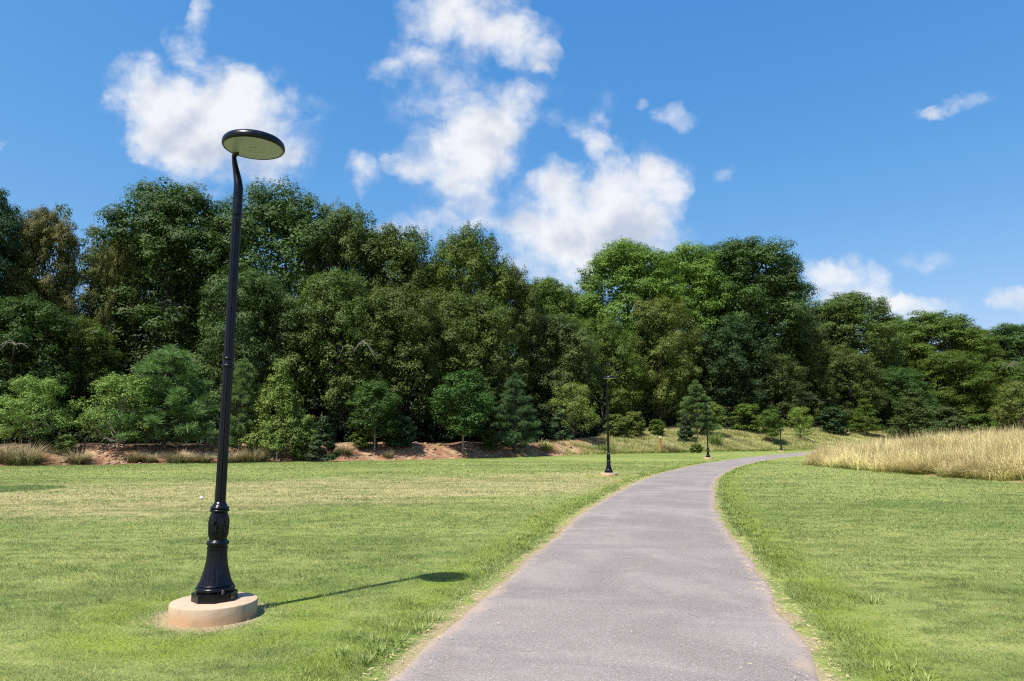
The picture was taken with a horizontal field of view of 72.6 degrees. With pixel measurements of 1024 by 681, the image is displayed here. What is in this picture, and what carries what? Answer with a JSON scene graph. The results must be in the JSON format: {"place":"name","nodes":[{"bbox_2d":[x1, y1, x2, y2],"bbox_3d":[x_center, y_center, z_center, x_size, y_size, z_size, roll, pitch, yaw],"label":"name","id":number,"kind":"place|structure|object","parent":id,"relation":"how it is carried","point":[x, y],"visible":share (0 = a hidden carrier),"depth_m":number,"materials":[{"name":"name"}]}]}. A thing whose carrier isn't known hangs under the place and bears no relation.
{"place":"outdoors","nodes":[
{"label":"outdoors","id":0,"kind":"place"},
{"bbox_2d":[0,391,1023,680],"bbox_3d":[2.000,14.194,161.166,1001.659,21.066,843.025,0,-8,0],"label":"ground","id":1,"kind":"structure","parent":0,"point":[420,641],"depth_m":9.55,"materials":[{"name":"plant"}]},
{"bbox_2d":[0,442,31,461],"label":"grass tuft","id":2,"kind":"object","parent":1,"relation":"on","point":[5,454],"visible":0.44,"depth_m":43.57,"materials":[{"name":"plant"}]},
{"bbox_2d":[0,187,40,376],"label":"woodland tree","id":3,"kind":"object","parent":1,"relation":"on","point":[8,217],"visible":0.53,"depth_m":61.94,"materials":[{"name":"green plant"}]},
{"bbox_2d":[0,438,63,464],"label":"grass tuft","id":4,"kind":"object","parent":1,"relation":"on","point":[30,458],"visible":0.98,"depth_m":43.29,"materials":[{"name":"plant"}]},
{"bbox_2d":[2,278,80,439],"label":"woodland tree","id":5,"kind":"object","parent":1,"relation":"on","point":[52,305],"visible":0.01,"depth_m":69.01,"materials":[{"name":"green plant"}]},
{"bbox_2d":[0,371,83,443],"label":"young tree","id":6,"kind":"object","parent":1,"relation":"on","point":[38,396],"visible":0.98,"depth_m":46.65,"materials":[{"name":"green plant"}]},
{"bbox_2d":[28,433,55,448],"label":"shrub","id":7,"kind":"object","parent":1,"relation":"on","point":[49,438],"visible":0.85,"depth_m":46.28,"materials":[{"name":"green plant"}]},
{"bbox_2d":[0,202,84,439],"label":"woodland tree","id":8,"kind":"object","parent":1,"relation":"on","point":[47,236],"visible":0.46,"depth_m":63.91,"materials":[{"name":"green plant"}]},
{"bbox_2d":[0,291,96,442],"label":"woodland tree","id":9,"kind":"object","parent":1,"relation":"on","point":[15,332],"visible":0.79,"depth_m":56.84,"materials":[{"name":"green plant"}]},
{"bbox_2d":[40,203,79,311],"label":"woodland tree","id":10,"kind":"object","parent":1,"relation":"on","point":[61,209],"visible":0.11,"depth_m":70.21,"materials":[{"name":"green plant"}]},
{"bbox_2d":[53,434,78,452],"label":"shrub","id":11,"kind":"object","parent":1,"relation":"on","point":[68,442],"visible":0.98,"depth_m":46.27,"materials":[{"name":"green plant"}]},
{"bbox_2d":[27,314,127,434],"bbox_3d":[-37.942,3.293,60.993,8.226,11.554,7.809,3,-9,-19],"label":"woodland tree","id":12,"kind":"object","parent":1,"relation":"on","point":[86,342],"visible":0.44,"depth_m":60.37,"materials":[{"name":"green plant"}]},
{"bbox_2d":[53,447,102,463],"bbox_3d":[-28.338,7.455,45.486,3.992,1.124,4.109,5,-10,-30],"label":"grass tuft","id":13,"kind":"object","parent":1,"relation":"on","point":[72,458],"visible":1,"depth_m":45.01,"materials":[{"name":"plant"}]},
{"bbox_2d":[73,225,104,396],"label":"woodland tree","id":14,"kind":"object","parent":1,"relation":"on","point":[90,271],"visible":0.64,"depth_m":65.27,"materials":[{"name":"green plant"}]},
{"bbox_2d":[85,237,143,430],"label":"woodland tree","id":15,"kind":"object","parent":1,"relation":"on","point":[118,254],"visible":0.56,"depth_m":66.61,"materials":[{"name":"green plant"}]},
{"bbox_2d":[73,371,164,448],"bbox_3d":[-27.576,4.908,48.884,5.973,5.667,5.541,8,-11,-43],"label":"young tree","id":16,"kind":"object","parent":1,"relation":"on","point":[111,398],"visible":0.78,"depth_m":48.41,"materials":[{"name":"green plant"}]},
{"bbox_2d":[121,448,148,462],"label":"grass tuft","id":17,"kind":"object","parent":1,"relation":"on","point":[134,458],"visible":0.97,"depth_m":46.56,"materials":[{"name":"plant"}]},
{"bbox_2d":[78,229,198,374],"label":"woodland tree","id":18,"kind":"object","parent":1,"relation":"on","point":[151,291],"visible":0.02,"depth_m":81.08,"materials":[{"name":"green plant"}]},
{"bbox_2d":[140,453,167,462],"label":"grass tuft","id":19,"kind":"object","parent":1,"relation":"on","point":[149,458],"visible":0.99,"depth_m":46.89,"materials":[{"name":"plant"}]},
{"bbox_2d":[97,343,219,446],"bbox_3d":[-25.354,3.978,50.781,8.148,7.815,8.029,4,-9,-27],"label":"pine tree","id":20,"kind":"object","parent":1,"relation":"on","point":[180,381],"visible":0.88,"depth_m":50.06,"materials":[{"name":"green plant"}]},
{"bbox_2d":[68,176,258,407],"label":"woodland tree","id":21,"kind":"object","parent":1,"relation":"on","point":[171,215],"visible":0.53,"depth_m":67.92,"materials":[{"name":"green plant"}]},
{"bbox_2d":[156,448,203,463],"bbox_3d":[-22.644,7.860,47.864,4.900,1.077,4.700,0,-8,0],"label":"grass tuft","id":22,"kind":"object","parent":1,"relation":"on","point":[178,457],"visible":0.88,"depth_m":47.12,"materials":[{"name":"plant"}]},
{"bbox_2d":[193,450,216,462],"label":"grass tuft","id":23,"kind":"object","parent":1,"relation":"on","point":[207,459],"visible":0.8,"depth_m":47.70,"materials":[{"name":"plant"}]},
{"bbox_2d":[179,256,267,334],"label":"woodland tree","id":24,"kind":"object","parent":1,"relation":"on","point":[189,307],"depth_m":80.71,"materials":[{"name":"green plant"}]},
{"bbox_2d":[168,129,284,627],"bbox_3d":[-2.618,0.377,6.503,0.821,4.703,0.756,0,-8,0],"label":"street lamp","id":25,"kind":"object","parent":1,"relation":"on","point":[215,597],"visible":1,"depth_m":6.34,"materials":[{"name":"metal"}]},
{"bbox_2d":[216,448,256,462],"bbox_3d":[-19.556,7.985,48.554,4.140,1.164,3.985,-4,-9,25],"label":"grass tuft","id":26,"kind":"object","parent":1,"relation":"on","point":[232,457],"visible":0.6,"depth_m":48.38,"materials":[{"name":"plant"}]},
{"bbox_2d":[209,358,271,452],"bbox_3d":[-19.743,4.851,51.291,4.518,7.242,4.735,3,-9,-20],"label":"pine tree","id":27,"kind":"object","parent":1,"relation":"on","point":[244,388],"visible":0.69,"depth_m":50.95,"materials":[{"name":"green plant"}]},
{"bbox_2d":[190,266,312,442],"bbox_3d":[-23.765,1.300,62.755,10.313,16.160,10.927,4,-9,-27],"label":"woodland tree","id":28,"kind":"object","parent":1,"relation":"on","point":[250,308],"visible":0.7,"depth_m":61.15,"materials":[{"name":"green plant"}]},
{"bbox_2d":[234,443,279,462],"bbox_3d":[-18.607,7.867,49.143,5.623,1.481,5.118,0,-8,0],"label":"grass tuft","id":29,"kind":"object","parent":1,"relation":"on","point":[254,456],"visible":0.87,"depth_m":48.59,"materials":[{"name":"plant"}]},
{"bbox_2d":[176,175,366,411],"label":"woodland tree","id":30,"kind":"object","parent":1,"relation":"on","point":[288,229],"visible":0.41,"depth_m":70.48,"materials":[{"name":"green plant"}]},
{"bbox_2d":[238,357,307,460],"bbox_3d":[-17.161,5.017,51.070,4.714,7.994,4.783,-2,-9,17],"label":"young tree","id":31,"kind":"object","parent":1,"relation":"on","point":[280,387],"visible":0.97,"depth_m":50.65,"materials":[{"name":"green plant"}]},
{"bbox_2d":[4,441,589,465],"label":"clay clods","id":32,"kind":"object","parent":1,"relation":"on","point":[111,449],"visible":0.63,"depth_m":49.58,"materials":[{"name":"red soil soil"}]},
{"bbox_2d":[287,413,316,460],"bbox_3d":[-15.436,7.274,51.445,2.333,3.793,2.400,2,-8,-14],"label":"shrub","id":33,"kind":"object","parent":1,"relation":"on","point":[304,423],"visible":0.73,"depth_m":51.18,"materials":[{"name":"green plant"}]},
{"bbox_2d":[303,415,341,460],"bbox_3d":[-13.642,7.153,50.226,2.744,3.579,2.343,0,-8,1],"label":"shrub","id":34,"kind":"object","parent":1,"relation":"on","point":[325,433],"visible":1,"depth_m":50.04,"materials":[{"name":"green plant"}]},
{"bbox_2d":[270,265,402,442],"bbox_3d":[-16.104,1.343,65.666,12.248,17.037,12.532,-2,-8,13],"label":"woodland tree","id":35,"kind":"object","parent":1,"relation":"on","point":[340,302],"visible":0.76,"depth_m":63.15,"materials":[{"name":"green plant"}]},
{"bbox_2d":[283,196,392,438],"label":"woodland tree","id":36,"kind":"object","parent":1,"relation":"on","point":[350,238],"visible":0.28,"depth_m":74.14,"materials":[{"name":"green plant"}]},
{"bbox_2d":[335,443,356,454],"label":"grass tuft","id":37,"kind":"object","parent":1,"relation":"on","point":[345,451],"visible":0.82,"depth_m":53.19,"materials":[{"name":"plant"}]},
{"bbox_2d":[349,429,373,448],"bbox_3d":[-11.848,7.873,55.443,2.010,1.674,1.954,7,-10,-38],"label":"shrub","id":38,"kind":"object","parent":1,"relation":"on","point":[360,439],"visible":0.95,"depth_m":55.14,"materials":[{"name":"green plant"}]},
{"bbox_2d":[343,380,404,450],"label":"young tree","id":39,"kind":"object","parent":1,"relation":"on","point":[370,394],"visible":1,"depth_m":55.10,"materials":[{"name":"green plant"}]},
{"bbox_2d":[383,448,397,457],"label":"grass tuft","id":40,"kind":"object","parent":1,"relation":"on","point":[387,454],"visible":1,"depth_m":54.12,"materials":[{"name":"plant"}]},
{"bbox_2d":[329,221,453,418],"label":"woodland tree","id":41,"kind":"object","parent":1,"relation":"on","point":[404,256],"visible":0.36,"depth_m":74.89,"materials":[{"name":"green plant"}]},
{"bbox_2d":[381,416,417,446],"bbox_3d":[-9.185,7.489,56.463,3.126,2.801,3.215,-1,-8,4],"label":"shrub","id":42,"kind":"object","parent":1,"relation":"on","point":[407,428],"visible":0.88,"depth_m":56.01,"materials":[{"name":"green plant"}]},
{"bbox_2d":[341,282,469,440],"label":"woodland tree","id":43,"kind":"object","parent":1,"relation":"on","point":[405,314],"visible":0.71,"depth_m":65.41,"materials":[{"name":"green plant"}]},
{"bbox_2d":[395,257,465,425],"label":"woodland tree","id":44,"kind":"object","parent":1,"relation":"on","point":[442,286],"visible":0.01,"depth_m":88.01,"materials":[{"name":"green plant"}]},
{"bbox_2d":[424,368,496,452],"bbox_3d":[-4.332,6.052,59.687,6.158,7.582,6.234,0,-8,0],"label":"young tree","id":45,"kind":"object","parent":1,"relation":"on","point":[466,384],"visible":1,"depth_m":58.98,"materials":[{"name":"green plant"}]},
{"bbox_2d":[413,219,523,441],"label":"woodland tree","id":46,"kind":"object","parent":1,"relation":"on","point":[475,264],"visible":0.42,"depth_m":75.69,"materials":[{"name":"green plant"}]},
{"bbox_2d":[413,287,532,441],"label":"woodland tree","id":47,"kind":"object","parent":1,"relation":"on","point":[472,320],"visible":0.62,"depth_m":68.51,"materials":[{"name":"green plant"}]},
{"bbox_2d":[480,428,498,450],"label":"shrub","id":48,"kind":"object","parent":1,"relation":"on","point":[490,433],"visible":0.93,"depth_m":61.05,"materials":[{"name":"green plant"}]},
{"bbox_2d":[0,293,1017,444],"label":"woodland understory","id":49,"kind":"object","parent":1,"relation":"on","point":[429,431],"visible":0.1,"depth_m":66.17,"materials":[{"name":"green plant"}]},
{"bbox_2d":[478,261,549,431],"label":"woodland tree","id":50,"kind":"object","parent":1,"relation":"on","point":[519,286],"visible":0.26,"depth_m":78.56,"materials":[{"name":"green plant"}]},
{"bbox_2d":[490,373,542,452],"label":"pine tree","id":51,"kind":"object","parent":1,"relation":"on","point":[514,381],"visible":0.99,"depth_m":62.63,"materials":[{"name":"green plant"}]},
{"bbox_2d":[504,275,583,438],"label":"woodland tree","id":52,"kind":"object","parent":1,"relation":"on","point":[552,299],"visible":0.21,"depth_m":97.88,"materials":[{"name":"green plant"}]},
{"bbox_2d":[533,440,555,449],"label":"grass tuft","id":53,"kind":"object","parent":1,"relation":"on","point":[546,446],"visible":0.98,"depth_m":65.73,"materials":[{"name":"plant"}]},
{"bbox_2d":[510,312,606,440],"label":"woodland tree","id":54,"kind":"object","parent":1,"relation":"on","point":[557,334],"visible":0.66,"depth_m":79.65,"materials":[{"name":"green plant"}]},
{"bbox_2d":[544,409,573,440],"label":"shrub","id":55,"kind":"object","parent":1,"relation":"on","point":[557,419],"visible":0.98,"depth_m":72.71,"materials":[{"name":"green plant"}]},
{"bbox_2d":[548,379,603,438],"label":"young tree","id":56,"kind":"object","parent":1,"relation":"on","point":[581,390],"visible":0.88,"depth_m":73.88,"materials":[{"name":"green plant"}]},
{"bbox_2d":[549,289,622,427],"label":"woodland tree","id":57,"kind":"object","parent":1,"relation":"on","point":[584,313],"visible":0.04,"depth_m":105.82,"materials":[{"name":"green plant"}]},
{"bbox_2d":[587,442,619,450],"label":"grass tuft","id":58,"kind":"object","parent":1,"relation":"on","point":[602,448],"visible":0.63,"depth_m":70.06,"materials":[{"name":"plant"}]},
{"bbox_2d":[359,479,848,680],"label":"grass clippings","id":59,"kind":"object","parent":1,"relation":"on","point":[621,569],"depth_m":6.64,"materials":[{"name":"plant"}]},
{"bbox_2d":[559,314,649,431],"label":"woodland tree","id":60,"kind":"object","parent":1,"relation":"on","point":[606,329],"visible":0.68,"depth_m":89.28,"materials":[{"name":"green plant"}]},
{"bbox_2d":[600,376,616,475],"bbox_3d":[4.347,3.949,31.328,0.821,4.703,0.756,-4,-9,28],"label":"street lamp","id":61,"kind":"object","parent":1,"relation":"on","point":[608,471],"visible":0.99,"depth_m":31.21,"materials":[{"name":"black metal"}]},
{"bbox_2d":[602,413,629,438],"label":"shrub","id":62,"kind":"object","parent":1,"relation":"on","point":[616,422],"visible":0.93,"depth_m":78.75,"materials":[{"name":"green plant"}]},
{"bbox_2d":[285,460,957,680],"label":"verge grass","id":63,"kind":"structure","parent":1,"relation":"on","point":[383,649],"depth_m":5.49,"materials":[{"name":"plant"}]},
{"bbox_2d":[623,411,645,435],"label":"shrub","id":64,"kind":"object","parent":1,"relation":"on","point":[638,429],"visible":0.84,"depth_m":81.00,"materials":[{"name":"green plant"}]},
{"bbox_2d":[574,235,698,426],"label":"woodland tree","id":65,"kind":"object","parent":1,"relation":"on","point":[625,263],"visible":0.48,"depth_m":101.84,"materials":[{"name":"green plant"}]},
{"bbox_2d":[648,419,665,435],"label":"shrub","id":66,"kind":"object","parent":1,"relation":"on","point":[657,425],"visible":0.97,"depth_m":82.86,"materials":[{"name":"green plant"}]},
{"bbox_2d":[659,436,661,452],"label":"marker post","id":67,"kind":"object","parent":1,"relation":"on","point":[660,443],"visible":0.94,"depth_m":73.62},
{"bbox_2d":[617,294,704,424],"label":"woodland tree","id":68,"kind":"object","parent":1,"relation":"on","point":[662,316],"visible":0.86,"depth_m":95.47,"materials":[{"name":"green plant"}]},
{"bbox_2d":[656,445,676,451],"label":"grass tuft","id":69,"kind":"object","parent":1,"relation":"on","point":[670,448],"visible":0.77,"depth_m":74.58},
{"bbox_2d":[634,239,741,425],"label":"woodland tree","id":70,"kind":"object","parent":1,"relation":"on","point":[694,278],"visible":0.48,"depth_m":108.27,"materials":[{"name":"green plant"}]},
{"bbox_2d":[677,413,698,443],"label":"pine tree","id":71,"kind":"object","parent":1,"relation":"on","point":[683,434],"visible":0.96,"depth_m":81.05,"materials":[{"name":"green plant"}]},
{"bbox_2d":[688,444,702,452],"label":"shrub","id":72,"kind":"object","parent":1,"relation":"on","point":[697,448],"visible":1,"depth_m":72.92,"materials":[{"name":"green plant"}]},
{"bbox_2d":[676,379,721,435],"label":"pine tree","id":73,"kind":"object","parent":1,"relation":"on","point":[697,418],"visible":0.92,"depth_m":85.24,"materials":[{"name":"green plant"}]},
{"bbox_2d":[703,404,712,458],"bbox_3d":[15.850,7.483,56.478,0.821,4.703,0.756,-6,-10,34],"label":"street lamp","id":74,"kind":"object","parent":1,"relation":"on","point":[708,456],"visible":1,"depth_m":56.35,"materials":[{"name":"black metal"}]},
{"bbox_2d":[698,402,728,429],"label":"young tree","id":75,"kind":"object","parent":1,"relation":"on","point":[714,407],"visible":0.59,"depth_m":86.89,"materials":[{"name":"green plant"}]},
{"bbox_2d":[706,430,724,446],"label":"reed clump","id":76,"kind":"object","parent":1,"relation":"on","point":[714,439],"visible":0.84,"depth_m":79.62,"materials":[{"name":"plant"}]},
{"bbox_2d":[716,406,735,429],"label":"shrub","id":77,"kind":"object","parent":1,"relation":"on","point":[728,424],"visible":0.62,"depth_m":94.83,"materials":[{"name":"green plant"}]},
{"bbox_2d":[687,312,781,422],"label":"woodland tree","id":78,"kind":"object","parent":1,"relation":"on","point":[730,331],"visible":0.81,"depth_m":103.37,"materials":[{"name":"green plant"}]},
{"bbox_2d":[729,403,762,431],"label":"shrub","id":79,"kind":"object","parent":1,"relation":"on","point":[748,413],"visible":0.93,"depth_m":93.88,"materials":[{"name":"green plant"}]},
{"bbox_2d":[682,232,820,406],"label":"woodland tree","id":80,"kind":"object","parent":1,"relation":"on","point":[740,261],"visible":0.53,"depth_m":110.02,"materials":[{"name":"green plant"}]},
{"bbox_2d":[514,425,1012,455],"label":"meadow grass","id":81,"kind":"structure","parent":1,"relation":"on","point":[642,443],"depth_m":84.13,"materials":[{"name":"plant"}]},
{"bbox_2d":[730,270,811,379],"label":"woodland tree","id":82,"kind":"object","parent":1,"relation":"on","point":[770,308],"visible":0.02,"depth_m":127.59,"materials":[{"name":"green plant"}]},
{"bbox_2d":[757,408,785,441],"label":"young tree","id":83,"kind":"object","parent":1,"relation":"on","point":[773,416],"visible":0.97,"depth_m":86.85,"materials":[{"name":"green plant"}]},
{"bbox_2d":[734,352,813,419],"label":"woodland tree","id":84,"kind":"object","parent":1,"relation":"on","point":[784,406],"visible":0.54,"depth_m":104.10,"materials":[{"name":"green plant"}]},
{"bbox_2d":[778,411,784,451],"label":"street lamp","id":85,"kind":"object","parent":1,"relation":"on","point":[781,450],"visible":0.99,"depth_m":77.19,"materials":[{"name":"black metal"}]},
{"bbox_2d":[783,406,814,437],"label":"young tree","id":86,"kind":"object","parent":1,"relation":"on","point":[807,424],"visible":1,"depth_m":90.91,"materials":[{"name":"green plant"}]},
{"bbox_2d":[783,331,844,426],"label":"woodland tree","id":87,"kind":"object","parent":1,"relation":"on","point":[809,359],"visible":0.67,"depth_m":110.15,"materials":[{"name":"green plant"}]},
{"bbox_2d":[783,309,852,423],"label":"woodland tree","id":88,"kind":"object","parent":1,"relation":"on","point":[819,323],"visible":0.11,"depth_m":121.42,"materials":[{"name":"green plant"}]},
{"bbox_2d":[815,406,849,433],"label":"shrub","id":89,"kind":"object","parent":1,"relation":"on","point":[828,420],"visible":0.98,"depth_m":100.76,"materials":[{"name":"green plant"}]},
{"bbox_2d":[787,344,896,426],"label":"woodland tree","id":90,"kind":"object","parent":1,"relation":"on","point":[853,360],"visible":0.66,"depth_m":110.52,"materials":[{"name":"green plant"}]},
{"bbox_2d":[804,290,908,412],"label":"woodland tree","id":91,"kind":"object","parent":1,"relation":"on","point":[849,307],"visible":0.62,"depth_m":119.38,"materials":[{"name":"green plant"}]},
{"bbox_2d":[845,398,885,434],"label":"young tree","id":92,"kind":"object","parent":1,"relation":"on","point":[861,416],"visible":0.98,"depth_m":102.97,"materials":[{"name":"green plant"}]},
{"bbox_2d":[863,314,930,425],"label":"woodland tree","id":93,"kind":"object","parent":1,"relation":"on","point":[899,317],"visible":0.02,"depth_m":134.70,"materials":[{"name":"green plant"}]},
{"bbox_2d":[863,365,942,429],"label":"woodland tree","id":94,"kind":"object","parent":1,"relation":"on","point":[901,376],"visible":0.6,"depth_m":112.03,"materials":[{"name":"green plant"}]},
{"bbox_2d":[799,421,1023,481],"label":"field grass","id":95,"kind":"structure","parent":1,"relation":"on","point":[991,455],"depth_m":36.65,"materials":[{"name":"plant"}]},
{"bbox_2d":[882,387,950,437],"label":"young tree","id":96,"kind":"object","parent":1,"relation":"on","point":[911,403],"visible":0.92,"depth_m":102.68,"materials":[{"name":"green plant"}]},
{"bbox_2d":[881,309,1002,415],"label":"woodland tree","id":97,"kind":"object","parent":1,"relation":"on","point":[942,327],"visible":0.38,"depth_m":126.64,"materials":[{"name":"green plant"}]},
{"bbox_2d":[923,406,969,434],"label":"shrub","id":98,"kind":"object","parent":1,"relation":"on","point":[952,417],"visible":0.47,"depth_m":104.02,"materials":[{"name":"green plant"}]},
{"bbox_2d":[891,349,1003,428],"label":"woodland tree","id":99,"kind":"object","parent":1,"relation":"on","point":[944,361],"visible":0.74,"depth_m":117.29,"materials":[{"name":"green plant"}]},
{"bbox_2d":[937,326,1014,422],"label":"woodland tree","id":100,"kind":"object","parent":1,"relation":"on","point":[1002,354],"visible":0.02,"depth_m":134.81,"materials":[{"name":"green plant"}]},
{"bbox_2d":[960,413,1000,433],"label":"shrub","id":101,"kind":"object","parent":1,"relation":"on","point":[976,419],"visible":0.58,"depth_m":104.13,"materials":[{"name":"green plant"}]},
{"bbox_2d":[957,359,1023,429],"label":"woodland tree","id":102,"kind":"object","parent":1,"relation":"on","point":[1011,371],"visible":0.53,"depth_m":117.99,"materials":[{"name":"green plant"}]},
{"bbox_2d":[964,322,1023,411],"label":"woodland tree","id":103,"kind":"object","parent":1,"relation":"on","point":[1015,336],"visible":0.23,"depth_m":134.01,"materials":[{"name":"green plant"}]},
{"bbox_2d":[988,379,1023,431],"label":"young tree","id":104,"kind":"object","parent":1,"relation":"on","point":[1017,401],"visible":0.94,"depth_m":106.12,"materials":[{"name":"green plant"}]},
{"bbox_2d":[0,0,1023,371],"label":"sky","id":105,"kind":"structure","parent":0,"point":[884,139],"materials":[{"name":"blue"}]},
{"bbox_2d":[388,431,919,680],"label":"path","id":106,"kind":"structure","parent":0,"point":[591,600],"depth_m":6.36,"materials":[{"name":"asphalt"}]}
]}

